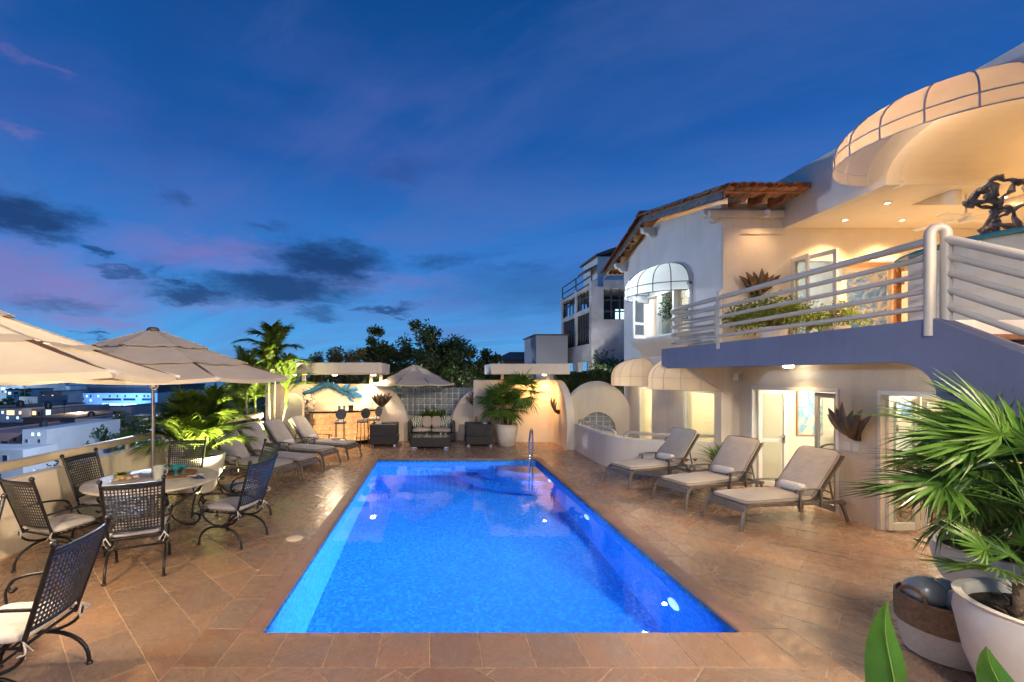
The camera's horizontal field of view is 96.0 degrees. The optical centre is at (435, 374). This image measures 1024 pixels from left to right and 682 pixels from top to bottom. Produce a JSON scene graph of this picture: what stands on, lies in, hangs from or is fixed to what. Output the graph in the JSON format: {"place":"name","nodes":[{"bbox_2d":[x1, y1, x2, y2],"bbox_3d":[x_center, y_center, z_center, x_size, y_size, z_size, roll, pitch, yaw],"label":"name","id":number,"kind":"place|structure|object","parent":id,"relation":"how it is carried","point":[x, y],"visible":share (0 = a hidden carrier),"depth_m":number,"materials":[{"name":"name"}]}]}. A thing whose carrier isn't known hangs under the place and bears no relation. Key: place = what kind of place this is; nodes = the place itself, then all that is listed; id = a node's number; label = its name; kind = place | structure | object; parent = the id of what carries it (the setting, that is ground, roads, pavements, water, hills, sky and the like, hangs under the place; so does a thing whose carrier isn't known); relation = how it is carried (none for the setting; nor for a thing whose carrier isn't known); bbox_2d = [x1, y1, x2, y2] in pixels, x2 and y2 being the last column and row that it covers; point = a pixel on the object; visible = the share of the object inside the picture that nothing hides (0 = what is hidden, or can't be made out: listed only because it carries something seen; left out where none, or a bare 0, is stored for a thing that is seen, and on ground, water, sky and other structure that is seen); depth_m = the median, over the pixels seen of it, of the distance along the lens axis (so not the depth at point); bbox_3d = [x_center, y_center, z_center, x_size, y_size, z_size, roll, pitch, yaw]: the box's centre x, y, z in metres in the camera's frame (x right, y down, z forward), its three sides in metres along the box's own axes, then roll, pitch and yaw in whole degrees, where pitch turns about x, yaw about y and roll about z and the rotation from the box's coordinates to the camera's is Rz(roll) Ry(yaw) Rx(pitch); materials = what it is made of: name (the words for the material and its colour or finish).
{"place":"outdoors","nodes":[
{"label":"outdoors","id":0,"kind":"place"},
{"bbox_2d":[0,395,264,431],"bbox_3d":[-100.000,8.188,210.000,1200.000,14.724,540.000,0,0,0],"label":"hillside ground","id":1,"kind":"structure","parent":0,"point":[252,406],"depth_m":107.60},
{"bbox_2d":[0,444,56,477],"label":"house","id":2,"kind":"structure","parent":1,"relation":"on","point":[8,452],"depth_m":28.10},
{"bbox_2d":[5,388,54,402],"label":"shore villa","id":3,"kind":"object","parent":1,"relation":"on","point":[15,394],"visible":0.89,"depth_m":145.00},
{"bbox_2d":[0,383,65,400],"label":"seaside block","id":4,"kind":"structure","parent":1,"relation":"on","point":[57,387],"depth_m":173.00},
{"bbox_2d":[0,421,75,443],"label":"town house","id":5,"kind":"structure","parent":1,"relation":"on","point":[11,435],"depth_m":32.21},
{"bbox_2d":[0,402,85,421],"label":"lit house","id":6,"kind":"structure","parent":1,"relation":"on","point":[11,413],"depth_m":78.53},
{"bbox_2d":[19,395,67,403],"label":"water tower block","id":7,"kind":"structure","parent":1,"relation":"on","point":[38,399],"depth_m":99.96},
{"bbox_2d":[39,389,88,401],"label":"roofed house","id":8,"kind":"structure","parent":1,"relation":"on","point":[75,395],"depth_m":121.41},
{"bbox_2d":[22,408,109,422],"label":"long warehouse","id":9,"kind":"structure","parent":1,"relation":"on","point":[69,417],"depth_m":63.44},
{"bbox_2d":[32,404,108,415],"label":"lit house","id":10,"kind":"structure","parent":1,"relation":"on","point":[50,411],"depth_m":83.74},
{"bbox_2d":[22,419,119,464],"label":"town house","id":11,"kind":"structure","parent":1,"relation":"on","point":[68,435],"depth_m":32.14,"materials":[{"name":"paint"}]},
{"bbox_2d":[86,424,140,452],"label":"town tree","id":12,"kind":"object","parent":1,"relation":"on","point":[103,437],"visible":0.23,"depth_m":33.94,"materials":[{"name":"green plant"}]},
{"bbox_2d":[75,411,157,429],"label":"stucco house","id":13,"kind":"structure","parent":1,"relation":"on","point":[138,414],"depth_m":63.14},
{"bbox_2d":[110,402,171,413],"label":"arcade house","id":14,"kind":"structure","parent":1,"relation":"on","point":[137,408],"depth_m":69.68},
{"bbox_2d":[83,390,206,404],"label":"blue lit building","id":15,"kind":"structure","parent":1,"relation":"on","point":[114,398],"depth_m":125.00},
{"bbox_2d":[86,384,204,392],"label":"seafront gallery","id":16,"kind":"object","parent":15,"relation":"on","point":[123,388],"visible":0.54,"depth_m":127.00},
{"bbox_2d":[278,351,337,383],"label":"tree","id":17,"kind":"object","parent":1,"relation":"on","point":[316,378],"visible":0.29,"depth_m":20.06,"materials":[{"name":"green plant"}]},
{"bbox_2d":[324,346,367,383],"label":"tree","id":18,"kind":"object","parent":1,"relation":"on","point":[339,357],"visible":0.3,"depth_m":20.18,"materials":[{"name":"green plant"}]},
{"bbox_2d":[333,346,386,383],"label":"tree","id":19,"kind":"object","parent":1,"relation":"on","point":[351,379],"visible":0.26,"depth_m":19.62,"materials":[{"name":"green plant"}]},
{"bbox_2d":[360,324,397,380],"bbox_3d":[-2.659,0.297,21.007,1.670,5.323,1.623,0,0,-23],"label":"dark tree","id":20,"kind":"object","parent":1,"relation":"on","point":[376,351],"visible":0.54,"depth_m":20.74,"materials":[{"name":"green plant"}]},
{"bbox_2d":[368,342,413,387],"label":"dark tree","id":21,"kind":"object","parent":1,"relation":"on","point":[402,356],"visible":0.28,"depth_m":21.44,"materials":[{"name":"green plant"}]},
{"bbox_2d":[395,318,463,387],"bbox_3d":[-0.338,0.128,21.917,3.498,5.660,3.327,0,0,0],"label":"dark tree","id":22,"kind":"object","parent":1,"relation":"on","point":[423,356],"visible":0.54,"depth_m":21.64,"materials":[{"name":"green plant"}]},
{"bbox_2d":[426,362,486,387],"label":"dark tree","id":23,"kind":"object","parent":1,"relation":"on","point":[454,378],"visible":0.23,"depth_m":18.57,"materials":[{"name":"green plant"}]},
{"bbox_2d":[435,334,492,387],"bbox_3d":[1.319,0.409,23.138,3.620,5.098,2.894,0,0,0],"label":"dark tree","id":24,"kind":"object","parent":1,"relation":"on","point":[466,350],"visible":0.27,"depth_m":22.28,"materials":[{"name":"green plant"}]},
{"bbox_2d":[473,351,508,379],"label":"dark tree","id":25,"kind":"object","parent":1,"relation":"on","point":[493,359],"visible":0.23,"depth_m":22.20,"materials":[{"name":"green plant"}]},
{"bbox_2d":[499,352,523,375],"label":"house","id":26,"kind":"structure","parent":1,"relation":"on","point":[513,358],"depth_m":33.00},
{"bbox_2d":[523,334,569,379],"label":"grey block","id":27,"kind":"structure","parent":1,"relation":"on","point":[545,348],"depth_m":23.00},
{"bbox_2d":[552,369,622,393],"bbox_3d":[5.019,0.588,15.195,2.353,1.624,0.815,0,0,0],"label":"clipped hedge","id":28,"kind":"object","parent":1,"relation":"on","point":[572,381],"visible":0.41,"depth_m":14.93,"materials":[{"name":"green plant"}]},
{"bbox_2d":[560,247,623,371],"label":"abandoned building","id":29,"kind":"structure","parent":1,"relation":"on","point":[596,326],"depth_m":21.38,"materials":[{"name":"paint"}]},
{"bbox_2d":[599,43,1023,546],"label":"villa","id":30,"kind":"object","parent":1,"relation":"on","point":[874,189],"visible":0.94,"depth_m":7.38,"materials":[{"name":"paint"}]},
{"bbox_2d":[639,387,646,438],"bbox_3d":[5.844,1.350,12.550,0.080,2.000,0.800,0,0,0],"label":"window frame","id":31,"kind":"structure","parent":30,"relation":"in","point":[640,388],"depth_m":12.90,"materials":[{"name":"white paint"}]},
{"bbox_2d":[646,281,691,338],"bbox_3d":[5.814,-1.525,11.350,0.180,1.150,2.200,0,0,0],"label":"window frame","id":32,"kind":"structure","parent":30,"relation":"in","point":[676,294],"depth_m":11.66,"materials":[{"name":"white paint"}]},
{"bbox_2d":[657,293,687,332],"bbox_3d":[6.004,-1.455,11.347,0.898,1.211,0.721,0,0,-24],"label":"plant","id":33,"kind":"object","parent":30,"relation":"on","point":[669,308],"depth_m":11.36,"materials":[{"name":"green plant"}]},
{"bbox_2d":[684,391,714,441],"bbox_3d":[5.844,1.040,10.020,0.080,1.380,1.200,0,0,0],"label":"window frame","id":34,"kind":"structure","parent":30,"relation":"in","point":[686,393],"depth_m":10.57,"materials":[{"name":"white paint"}]},
{"bbox_2d":[739,269,779,297],"bbox_3d":[6.432,-1.812,9.066,0.826,0.564,0.292,0,0,0],"label":"agave sconce","id":35,"kind":"object","parent":30,"relation":"attached to","point":[753,280],"visible":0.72,"depth_m":8.97,"materials":[{"name":"brown metal"}]},
{"bbox_2d":[758,390,787,485],"bbox_3d":[6.452,1.212,8.680,0.492,1.845,0.111,0,0,13],"label":"glazed door","id":36,"kind":"structure","parent":30,"relation":"in","point":[760,392],"depth_m":8.71,"materials":[{"name":"white paint"}]},
{"bbox_2d":[722,288,830,337],"bbox_3d":[6.376,-1.124,8.557,1.869,1.148,1.277,0,0,0],"label":"balcony fern","id":37,"kind":"object","parent":30,"relation":"on","point":[776,311],"visible":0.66,"depth_m":8.39,"materials":[{"name":"green plant"}]},
{"bbox_2d":[792,253,809,333],"bbox_3d":[7.160,-1.445,8.920,0.040,1.750,0.442,0,0,5],"label":"terrace door","id":38,"kind":"structure","parent":30,"relation":"in","point":[806,256],"depth_m":8.76,"materials":[{"name":"white paint"}]},
{"bbox_2d":[796,391,822,435],"bbox_3d":[7.550,0.770,9.175,0.520,0.920,0.030,0,0,0],"label":"seascape painting","id":39,"kind":"object","parent":30,"relation":"attached to","point":[804,413],"visible":0.64,"depth_m":9.16,"materials":[{"name":"multicoloured paint"}]},
{"bbox_2d":[796,248,837,333],"bbox_3d":[7.300,-1.445,8.750,0.040,1.750,0.816,0,0,-11],"label":"terrace door","id":40,"kind":"structure","parent":30,"relation":"in","point":[833,251],"depth_m":8.40,"materials":[{"name":"white paint"}]},
{"bbox_2d":[814,392,834,511],"bbox_3d":[6.200,1.212,7.203,0.040,1.845,0.435,0,0,0],"label":"glazed door","id":41,"kind":"structure","parent":30,"relation":"in","point":[817,395],"depth_m":7.35,"materials":[{"name":"white glass"}]},
{"bbox_2d":[803,298,875,330],"bbox_3d":[7.447,-0.979,8.491,1.208,0.859,0.872,0,0,0],"label":"balcony fern","id":42,"kind":"object","parent":30,"relation":"on","point":[843,313],"visible":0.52,"depth_m":8.34,"materials":[{"name":"green plant"}]},
{"bbox_2d":[827,401,871,440],"bbox_3d":[6.019,0.673,6.576,0.279,0.573,0.706,0,0,0],"label":"agave sconce","id":43,"kind":"object","parent":30,"relation":"attached to","point":[851,426],"visible":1,"depth_m":6.56,"materials":[{"name":"brown metal"}]},
{"bbox_2d":[846,267,904,327],"bbox_3d":[9.950,-1.535,10.709,1.960,1.970,0.382,0,0,0],"label":"framed artwork","id":44,"kind":"object","parent":30,"relation":"on","point":[878,291],"visible":0.16,"depth_m":10.58,"materials":[{"name":"multicoloured paint"}]},
{"bbox_2d":[886,396,919,530],"bbox_3d":[6.430,1.212,6.255,0.461,1.845,0.040,0,0,-4],"label":"glazed door","id":45,"kind":"structure","parent":30,"relation":"in","point":[891,525],"depth_m":6.24,"materials":[{"name":"white paint"}]},
{"bbox_2d":[922,397,967,532],"bbox_3d":[6.740,1.212,6.020,0.040,1.845,0.456,0,0,-15],"label":"glazed door","id":46,"kind":"structure","parent":30,"relation":"in","point":[924,521],"depth_m":6.18,"materials":[{"name":"white paint"}]},
{"bbox_2d":[912,194,989,231],"bbox_3d":[8.750,-2.732,7.500,1.021,0.458,1.021,0,0,28],"label":"ceiling fan","id":47,"kind":"object","parent":30,"relation":"hanging from","point":[966,217],"visible":0.85,"depth_m":7.46,"materials":[{"name":"white paint"}]},
{"bbox_2d":[894,226,1023,320],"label":"terrace bar","id":48,"kind":"object","parent":30,"relation":"on","point":[1012,237],"visible":0.52,"depth_m":5.29,"materials":[{"name":"paint"}]},
{"bbox_2d":[962,174,1023,233],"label":"driftwood sculpture","id":49,"kind":"object","parent":48,"relation":"on","point":[993,222],"visible":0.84,"depth_m":5.62,"materials":[{"name":"brown wood"}]},
{"bbox_2d":[227,404,296,449],"bbox_3d":[-5.324,1.835,12.562,3.516,2.036,3.045,0,0,0],"label":"garden palm","id":50,"kind":"object","parent":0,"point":[244,413],"visible":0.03,"depth_m":12.58,"materials":[{"name":"green plant"}]},
{"bbox_2d":[0,441,976,681],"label":"pool deck","id":51,"kind":"structure","parent":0,"point":[807,591],"depth_m":4.28,"materials":[{"name":"tile"}]},
{"bbox_2d":[0,473,106,572],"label":"dining chair","id":52,"kind":"object","parent":51,"relation":"on","point":[55,527],"visible":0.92,"depth_m":4.90,"materials":[{"name":"metal"}]},
{"bbox_2d":[0,514,112,681],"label":"dining chair","id":53,"kind":"object","parent":51,"relation":"on","point":[21,623],"visible":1,"depth_m":3.06,"materials":[{"name":"metal"}]},
{"bbox_2d":[0,310,179,383],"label":"patio umbrella","id":54,"kind":"object","parent":51,"relation":"on","point":[30,353],"visible":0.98,"depth_m":2.92,"materials":[{"name":"fabric"}]},
{"bbox_2d":[59,448,144,538],"bbox_3d":[-4.510,1.595,6.224,0.806,1.101,0.624,0,0,3],"label":"dining chair","id":55,"kind":"object","parent":51,"relation":"on","point":[75,486],"visible":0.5,"depth_m":6.13,"materials":[{"name":"metal"}]},
{"bbox_2d":[0,412,263,558],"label":"parapet wall","id":56,"kind":"structure","parent":51,"relation":"on","point":[52,483],"depth_m":6.21,"materials":[{"name":"paint"}]},
{"bbox_2d":[96,475,172,585],"bbox_3d":[-3.240,1.595,4.966,0.624,1.101,0.806,0,0,-25],"label":"dining chair","id":57,"kind":"object","parent":51,"relation":"on","point":[135,528],"visible":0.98,"depth_m":4.74,"materials":[{"name":"metal"}]},
{"bbox_2d":[0,327,290,537],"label":"patio umbrella","id":58,"kind":"object","parent":51,"relation":"on","point":[188,362],"visible":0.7,"depth_m":5.64,"materials":[{"name":"fabric"}]},
{"bbox_2d":[79,467,218,542],"bbox_3d":[-3.800,1.774,6.150,1.600,0.740,1.600,0,0,0],"label":"dining table","id":59,"kind":"object","parent":51,"relation":"on","point":[89,488],"visible":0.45,"depth_m":5.98,"materials":[{"name":"stone"}]},
{"bbox_2d":[164,469,197,477],"bbox_3d":[-3.600,1.386,6.370,0.500,0.034,0.500,0,0,0],"label":"serving tray","id":60,"kind":"object","parent":59,"relation":"on","point":[169,474],"visible":0.59,"depth_m":6.40,"materials":[{"name":"brown wood"}]},
{"bbox_2d":[155,436,207,514],"bbox_3d":[-4.066,1.595,7.288,0.624,1.101,0.806,0,0,-13],"label":"dining chair","id":61,"kind":"object","parent":51,"relation":"on","point":[190,442],"visible":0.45,"depth_m":7.58,"materials":[{"name":"metal"}]},
{"bbox_2d":[112,382,261,494],"bbox_3d":[-4.393,1.122,8.329,2.457,2.049,2.273,0,0,40],"label":"areca palm","id":62,"kind":"object","parent":51,"relation":"on","point":[192,414],"visible":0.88,"depth_m":8.06,"materials":[{"name":"plant"}]},
{"bbox_2d":[197,453,277,549],"bbox_3d":[-2.552,1.595,5.913,0.806,1.101,0.624,0,0,14],"label":"dining chair","id":63,"kind":"object","parent":51,"relation":"on","point":[235,504],"visible":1,"depth_m":5.75,"materials":[{"name":"metal"}]},
{"bbox_2d":[215,438,280,520],"bbox_3d":[-2.868,1.595,6.997,0.806,1.101,0.624,0,0,-42],"label":"dining chair","id":64,"kind":"object","parent":51,"relation":"on","point":[273,448],"visible":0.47,"depth_m":7.02,"materials":[{"name":"metal"}]},
{"bbox_2d":[224,344,272,423],"bbox_3d":[-5.271,0.822,12.263,1.768,3.263,1.992,0,0,0],"label":"tall palm","id":65,"kind":"object","parent":51,"relation":"on","point":[251,390],"visible":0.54,"depth_m":11.99,"materials":[{"name":"green plant"}]},
{"bbox_2d":[212,427,300,486],"bbox_3d":[-3.754,1.632,9.352,1.924,1.039,0.712,0,0,23],"label":"sun lounger","id":66,"kind":"object","parent":51,"relation":"on","point":[238,454],"visible":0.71,"depth_m":9.28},
{"bbox_2d":[228,319,319,442],"bbox_3d":[-4.589,0.372,13.029,2.646,3.963,2.149,0,0,-32],"label":"tall palm","id":67,"kind":"object","parent":51,"relation":"on","point":[271,350],"visible":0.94,"depth_m":12.86,"materials":[{"name":"green plant"}]},
{"bbox_2d":[234,423,323,478],"bbox_3d":[-3.454,1.632,10.042,1.924,1.039,0.712,0,0,23],"label":"sun lounger","id":68,"kind":"object","parent":51,"relation":"on","point":[297,457],"visible":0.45,"depth_m":9.97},
{"bbox_2d":[280,393,303,443],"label":"arched side wall","id":69,"kind":"structure","parent":51,"relation":"on","point":[295,404],"depth_m":13.90,"materials":[{"name":"paint"}]},
{"bbox_2d":[261,418,340,467],"bbox_3d":[-3.310,1.632,11.157,1.924,1.039,0.712,0,0,22],"label":"sun lounger","id":70,"kind":"object","parent":51,"relation":"on","point":[277,430],"visible":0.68,"depth_m":11.10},
{"bbox_2d":[288,415,361,459],"bbox_3d":[-2.951,1.632,12.087,1.924,1.039,0.712,0,0,20],"label":"sun lounger","id":71,"kind":"object","parent":51,"relation":"on","point":[302,426],"visible":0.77,"depth_m":12.03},
{"bbox_2d":[265,375,388,419],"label":"bar back wall","id":72,"kind":"structure","parent":51,"relation":"on","point":[328,399],"depth_m":15.00,"materials":[{"name":"paint"}]},
{"bbox_2d":[259,363,389,375],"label":"flat roof canopy","id":73,"kind":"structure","parent":72,"relation":"on","point":[336,369],"depth_m":13.20,"materials":[{"name":"paint"}]},
{"bbox_2d":[302,380,361,401],"bbox_3d":[-3.376,0.526,14.880,1.994,0.763,0.080,0,0,0],"label":"wall sculpture","id":74,"kind":"object","parent":72,"relation":"attached to","point":[338,389],"depth_m":14.87,"materials":[{"name":"teal metal"}]},
{"bbox_2d":[334,409,346,447],"bbox_3d":[-2.739,1.559,13.097,0.386,1.176,0.392,0,0,-20],"label":"bar stool","id":75,"kind":"object","parent":51,"relation":"on","point":[340,414],"visible":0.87,"depth_m":12.94,"materials":[{"name":"metal"}]},
{"bbox_2d":[304,408,382,443],"bbox_3d":[-3.175,1.625,14.218,3.049,1.050,1.535,0,0,0],"label":"bar counter","id":76,"kind":"object","parent":51,"relation":"on","point":[321,422],"visible":0.56,"depth_m":13.84,"materials":[{"name":"stone"}]},
{"bbox_2d":[303,394,315,410],"bbox_3d":[-4.020,0.890,14.550,0.380,0.530,0.380,0,0,0],"label":"patterned vase","id":77,"kind":"object","parent":76,"relation":"on","point":[309,400],"visible":0.98,"depth_m":14.40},
{"bbox_2d":[356,408,369,447],"bbox_3d":[-2.138,1.559,13.418,0.386,1.176,0.392,0,0,-37],"label":"bar stool","id":78,"kind":"object","parent":51,"relation":"on","point":[365,413],"visible":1,"depth_m":13.30,"materials":[{"name":"metal"}]},
{"bbox_2d":[370,421,398,445],"bbox_3d":[-1.551,1.786,14.000,0.823,0.720,0.864,0,0,0],"label":"wicker armchair","id":79,"kind":"object","parent":51,"relation":"on","point":[384,433],"visible":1,"depth_m":13.58,"materials":[{"name":"black wicker"}]},
{"bbox_2d":[373,383,407,440],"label":"quarter round wall","id":80,"kind":"structure","parent":51,"relation":"on","point":[393,410],"depth_m":14.72,"materials":[{"name":"paint"}]},
{"bbox_2d":[371,393,392,406],"bbox_3d":[-1.702,0.804,14.589,0.712,0.491,0.279,0,0,0],"label":"agave sconce","id":81,"kind":"object","parent":80,"relation":"attached to","point":[381,400],"visible":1,"depth_m":14.51,"materials":[{"name":"brown metal"}]},
{"bbox_2d":[374,364,453,415],"bbox_3d":[-0.680,0.888,15.200,2.622,2.515,2.622,0,0,0],"label":"patio umbrella","id":82,"kind":"object","parent":51,"relation":"on","point":[414,375],"visible":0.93,"depth_m":14.53,"materials":[{"name":"fabric"}]},
{"bbox_2d":[410,435,450,448],"bbox_3d":[-0.140,1.984,13.450,1.170,0.324,0.630,0,0,0],"label":"coffee table","id":83,"kind":"object","parent":51,"relation":"on","point":[429,441],"visible":1,"depth_m":13.15,"materials":[{"name":"wicker"}]},
{"bbox_2d":[407,419,454,440],"bbox_3d":[-0.120,1.781,14.745,1.520,0.630,0.771,0,0,0],"label":"wicker sofa","id":84,"kind":"object","parent":51,"relation":"on","point":[411,430],"visible":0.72,"depth_m":14.39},
{"bbox_2d":[390,388,472,419],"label":"glass block wall","id":85,"kind":"structure","parent":51,"relation":"on","point":[448,399],"depth_m":15.63,"materials":[{"name":"glass"}]},
{"bbox_2d":[450,390,472,440],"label":"quarter round wall","id":86,"kind":"structure","parent":51,"relation":"on","point":[462,413],"depth_m":14.85,"materials":[{"name":"paint"}]},
{"bbox_2d":[464,421,493,445],"bbox_3d":[1.331,1.786,14.000,0.823,0.720,0.864,0,0,0],"label":"wicker armchair","id":87,"kind":"object","parent":51,"relation":"on","point":[478,433],"visible":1,"depth_m":13.58,"materials":[{"name":"black wicker"}]},
{"bbox_2d":[241,457,760,632],"bbox_3d":[0.550,2.998,7.735,4.440,1.704,8.270,0,0,0],"label":"pool basin","id":88,"kind":"object","parent":51,"relation":"in","point":[717,609],"visible":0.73,"depth_m":5.40,"materials":[{"name":"tile"}]},
{"bbox_2d":[267,462,728,632],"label":"pool water","id":89,"kind":"structure","parent":88,"relation":"in","point":[442,547],"depth_m":5.31,"materials":[{"name":"blue liquid"}]},
{"bbox_2d":[467,370,549,446],"bbox_3d":[2.200,0.941,13.705,2.571,2.409,1.840,0,0,0],"label":"fan palm","id":90,"kind":"object","parent":51,"relation":"on","point":[506,433],"visible":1,"depth_m":13.48,"materials":[{"name":"plant"}]},
{"bbox_2d":[473,374,552,441],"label":"shower wall","id":91,"kind":"structure","parent":51,"relation":"on","point":[540,423],"depth_m":14.50,"materials":[{"name":"paint"}]},
{"bbox_2d":[485,364,569,375],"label":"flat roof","id":92,"kind":"structure","parent":91,"relation":"on","point":[543,369],"depth_m":13.55,"materials":[{"name":"paint"}]},
{"bbox_2d":[553,380,573,449],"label":"curved return wall","id":93,"kind":"structure","parent":51,"relation":"on","point":[563,428],"depth_m":13.44,"materials":[{"name":"paint"}]},
{"bbox_2d":[570,381,628,446],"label":"round gable wall","id":94,"kind":"structure","parent":51,"relation":"on","point":[604,404],"depth_m":13.55,"materials":[{"name":"paint"}]},
{"bbox_2d":[581,412,614,430],"bbox_3d":[4.840,1.410,13.668,1.120,0.580,0.065,0,0,0],"label":"window","id":95,"kind":"structure","parent":94,"relation":"in","point":[598,418],"depth_m":13.68,"materials":[{"name":"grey glass"}]},
{"bbox_2d":[575,419,714,476],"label":"curved parapet","id":96,"kind":"structure","parent":51,"relation":"on","point":[605,449],"depth_m":10.10,"materials":[{"name":"white paint"}]},
{"bbox_2d":[602,427,699,489],"bbox_3d":[4.366,1.632,9.122,1.924,1.039,0.712,0,0,-21],"label":"sun lounger","id":97,"kind":"object","parent":51,"relation":"on","point":[678,443],"visible":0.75,"depth_m":9.08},
{"bbox_2d":[669,464,712,494],"bbox_3d":[4.720,1.932,8.420,0.526,0.431,0.526,0,0,-20],"label":"drinks table","id":98,"kind":"object","parent":51,"relation":"on","point":[686,468],"visible":0.65,"depth_m":8.32,"materials":[{"name":"brown"}]},
{"bbox_2d":[651,435,764,509],"bbox_3d":[4.736,1.632,7.872,1.924,1.039,0.712,0,0,-21],"label":"sun lounger","id":99,"kind":"object","parent":51,"relation":"on","point":[738,454],"visible":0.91,"depth_m":7.83,"materials":[{"name":"fabric"}]},
{"bbox_2d":[701,445,848,531],"bbox_3d":[5.034,1.632,6.759,1.924,1.039,0.712,0,0,-13],"label":"sun lounger","id":100,"kind":"object","parent":51,"relation":"on","point":[813,469],"visible":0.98,"depth_m":6.65,"materials":[{"name":"fabric"}]},
{"bbox_2d":[779,479,807,492],"bbox_3d":[5.325,1.659,6.775,0.134,0.134,0.352,0,0,-13],"label":"rolled towel","id":101,"kind":"object","parent":100,"relation":"on","point":[789,485],"visible":0.84,"depth_m":6.74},
{"bbox_2d":[835,369,1023,681],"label":"potted fan palm","id":102,"kind":"object","parent":51,"relation":"on","point":[988,612],"visible":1,"depth_m":3.07,"materials":[{"name":"plant"}]},
{"bbox_2d":[892,581,973,671],"bbox_3d":[3.930,1.886,3.500,0.584,0.517,0.584,0,0,0],"label":"woven basket","id":103,"kind":"object","parent":51,"relation":"on","point":[928,631],"visible":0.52,"depth_m":3.40,"materials":[{"name":"white wicker"}]},
{"bbox_2d":[901,575,946,607],"bbox_3d":[3.832,1.695,3.560,0.275,0.249,0.250,23,0,0],"label":"glass float","id":104,"kind":"object","parent":103,"relation":"in","point":[932,590],"visible":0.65,"depth_m":3.49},
{"bbox_2d":[864,601,1013,681],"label":"canna plant","id":105,"kind":"object","parent":51,"relation":"on","point":[884,661],"visible":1,"depth_m":1.85,"materials":[{"name":"green plant"}]},
{"bbox_2d":[870,376,1023,581],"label":"potted fan palm","id":106,"kind":"object","parent":51,"relation":"on","point":[939,544],"visible":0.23,"depth_m":4.25,"materials":[{"name":"plant"}]},
{"bbox_2d":[0,0,1023,371],"label":"sky","id":107,"kind":"structure","parent":0,"point":[202,172],"materials":[{"name":"blue"}]},
{"bbox_2d":[896,433,955,509],"bbox_3d":[9.000,1.650,8.141,2.017,1.000,1.918,0,0,0],"label":"bed","id":108,"kind":"object","parent":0,"point":[904,449],"visible":0.02,"depth_m":9.02,"materials":[{"name":"white wood"}]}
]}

